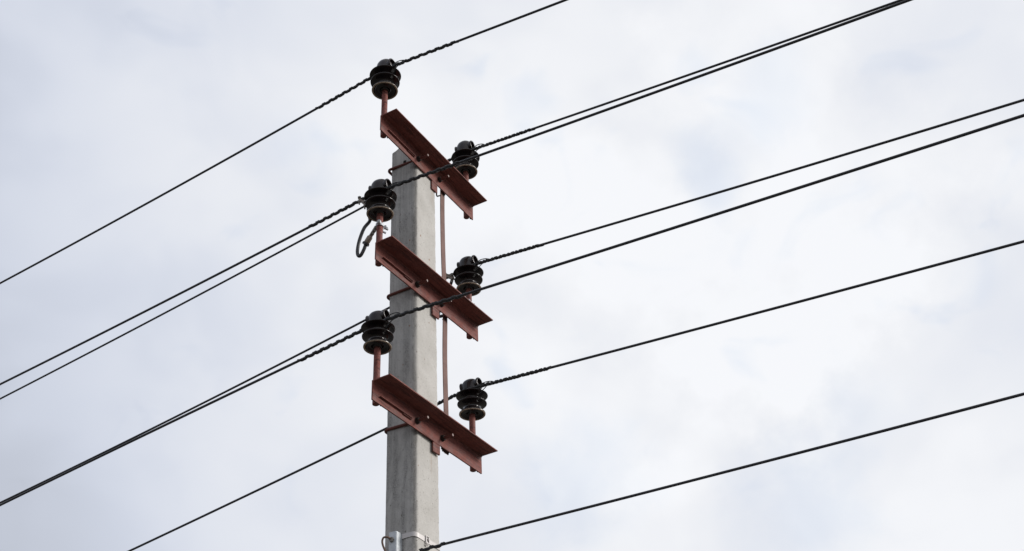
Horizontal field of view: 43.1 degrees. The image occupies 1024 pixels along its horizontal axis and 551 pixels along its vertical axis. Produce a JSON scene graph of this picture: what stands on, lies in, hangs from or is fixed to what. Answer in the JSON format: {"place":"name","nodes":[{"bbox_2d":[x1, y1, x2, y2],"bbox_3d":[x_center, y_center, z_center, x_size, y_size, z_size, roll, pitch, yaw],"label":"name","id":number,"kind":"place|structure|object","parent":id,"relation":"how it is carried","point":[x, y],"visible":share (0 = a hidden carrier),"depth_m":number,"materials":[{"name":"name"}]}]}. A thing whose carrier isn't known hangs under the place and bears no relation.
{"place":"outdoors","nodes":[
{"label":"outdoors","id":0,"kind":"place"},
{"bbox_2d":[0,0,1023,550],"label":"sky","id":1,"kind":"structure","parent":0,"point":[107,107],"materials":[{"name":"white"}]},
{"bbox_3d":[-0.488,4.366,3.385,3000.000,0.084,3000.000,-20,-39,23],"label":"ground","id":2,"kind":"structure","parent":0,"visible":0},
{"bbox_2d":[385,149,438,550],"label":"concrete pole","id":3,"kind":"object","parent":2,"relation":"on","point":[412,499],"visible":0.78,"depth_m":6.60,"materials":[{"name":"grey concrete"}]},
{"bbox_2d":[381,531,439,550],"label":"bracket","id":4,"kind":"object","parent":3,"relation":"attached to","point":[395,538],"visible":1,"depth_m":6.03,"materials":[{"name":"metal"}]},
{"bbox_2d":[380,89,486,219],"bbox_3d":[-0.521,-0.687,7.480,0.305,0.469,0.947,-20,-39,23],"label":"crossarm","id":5,"kind":"object","parent":3,"relation":"attached to","point":[411,142],"visible":0.93,"depth_m":7.34,"materials":[{"name":"red metal"}]},
{"bbox_2d":[369,58,400,99],"bbox_3d":[-0.717,-1.130,7.343,0.179,0.240,0.179,-23,-41,26],"label":"pin insulator","id":6,"kind":"object","parent":5,"relation":"attached to","point":[382,75],"visible":1,"depth_m":7.29,"materials":[{"name":"brown ceramic"}]},
{"bbox_2d":[0,0,567,283],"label":"power line","id":7,"kind":"object","parent":6,"relation":"attached to","point":[395,64],"visible":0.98,"depth_m":7.57,"materials":[{"name":"black metal"}]},
{"bbox_2d":[436,189,448,454],"bbox_3d":[-0.381,0.173,7.019,0.026,1.735,0.126,-20,-39,23],"label":"earthing strip","id":8,"kind":"object","parent":5,"relation":"hanging from","point":[444,319],"visible":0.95,"depth_m":6.99,"materials":[{"name":"red metal"}]},
{"bbox_2d":[451,140,479,178],"bbox_3d":[-0.285,-0.726,7.960,0.175,0.248,0.175,-17,-38,20],"label":"pin insulator","id":9,"kind":"object","parent":5,"relation":"attached to","point":[463,150],"visible":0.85,"depth_m":7.91,"materials":[{"name":"brown ceramic"}]},
{"bbox_2d":[0,0,902,399],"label":"power line","id":10,"kind":"object","parent":9,"relation":"attached to","point":[474,152],"visible":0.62,"depth_m":7.78,"materials":[{"name":"black metal"}]},
{"bbox_2d":[375,213,492,341],"bbox_3d":[-0.487,0.029,6.975,0.306,0.433,0.947,-21,-39,24],"label":"crossarm","id":11,"kind":"object","parent":3,"relation":"attached to","point":[409,268],"visible":0.87,"depth_m":6.85,"materials":[{"name":"red metal"}]},
{"bbox_2d":[356,196,387,257],"bbox_3d":[-0.736,-0.262,6.772,0.169,0.378,0.093,-20,-39,23],"label":"jumper cable","id":12,"kind":"object","parent":11,"relation":"attached to","point":[366,241],"visible":0.94,"depth_m":6.72,"materials":[{"name":"grey metal"}]},
{"bbox_2d":[364,179,396,221],"bbox_3d":[-0.693,-0.411,6.837,0.174,0.226,0.174,-18,-36,23],"label":"pin insulator","id":13,"kind":"object","parent":11,"relation":"attached to","point":[378,198],"visible":0.96,"depth_m":6.79,"materials":[{"name":"brown ceramic"}]},
{"bbox_2d":[0,0,912,384],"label":"power line","id":14,"kind":"object","parent":13,"relation":"attached to","point":[390,186],"visible":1,"depth_m":6.59,"materials":[{"name":"black metal"}]},
{"bbox_2d":[439,273,474,317],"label":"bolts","id":15,"kind":"object","parent":11,"relation":"attached to","point":[450,277],"visible":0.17,"depth_m":7.43,"materials":[{"name":"grey metal"}]},
{"bbox_2d":[453,255,483,295],"bbox_3d":[-0.250,-0.011,7.430,0.174,0.228,0.174,-22,-39,25],"label":"pin insulator","id":16,"kind":"object","parent":11,"relation":"attached to","point":[466,274],"visible":0.89,"depth_m":7.38,"materials":[{"name":"brown ceramic"}]},
{"bbox_2d":[0,99,1023,503],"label":"power line","id":17,"kind":"object","parent":16,"relation":"attached to","point":[480,261],"visible":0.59,"depth_m":7.11,"materials":[{"name":"black metal"}]},
{"bbox_2d":[371,346,497,473],"bbox_3d":[-0.456,0.689,6.515,0.308,0.434,0.947,-21,-39,24],"label":"crossarm","id":18,"kind":"object","parent":3,"relation":"attached to","point":[412,408],"visible":0.98,"depth_m":6.40,"materials":[{"name":"red metal"}]},
{"bbox_2d":[361,309,394,354],"bbox_3d":[-0.658,0.267,6.366,0.169,0.212,0.169,-18,-38,21],"label":"pin insulator","id":19,"kind":"object","parent":18,"relation":"attached to","point":[377,332],"visible":0.95,"depth_m":6.32,"materials":[{"name":"brown ceramic"}]},
{"bbox_2d":[0,114,1023,505],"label":"power line","id":20,"kind":"object","parent":19,"relation":"attached to","point":[390,316],"visible":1,"depth_m":6.02,"materials":[{"name":"black metal"}]},
{"bbox_2d":[456,377,487,420],"bbox_3d":[-0.216,0.655,6.971,0.173,0.218,0.173,-19,-38,23],"label":"pin insulator","id":21,"kind":"object","parent":18,"relation":"attached to","point":[471,400],"visible":0.98,"depth_m":6.93,"materials":[{"name":"brown ceramic"}]},
{"bbox_2d":[128,240,1023,550],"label":"power line","id":22,"kind":"object","parent":21,"relation":"attached to","point":[484,384],"visible":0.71,"depth_m":6.62,"materials":[{"name":"black metal"}]},
{"bbox_2d":[419,392,1023,550],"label":"anchored line","id":23,"kind":"object","parent":3,"relation":"attached to","point":[738,468],"visible":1,"depth_m":5.43,"materials":[{"name":"black metal"}]}
]}

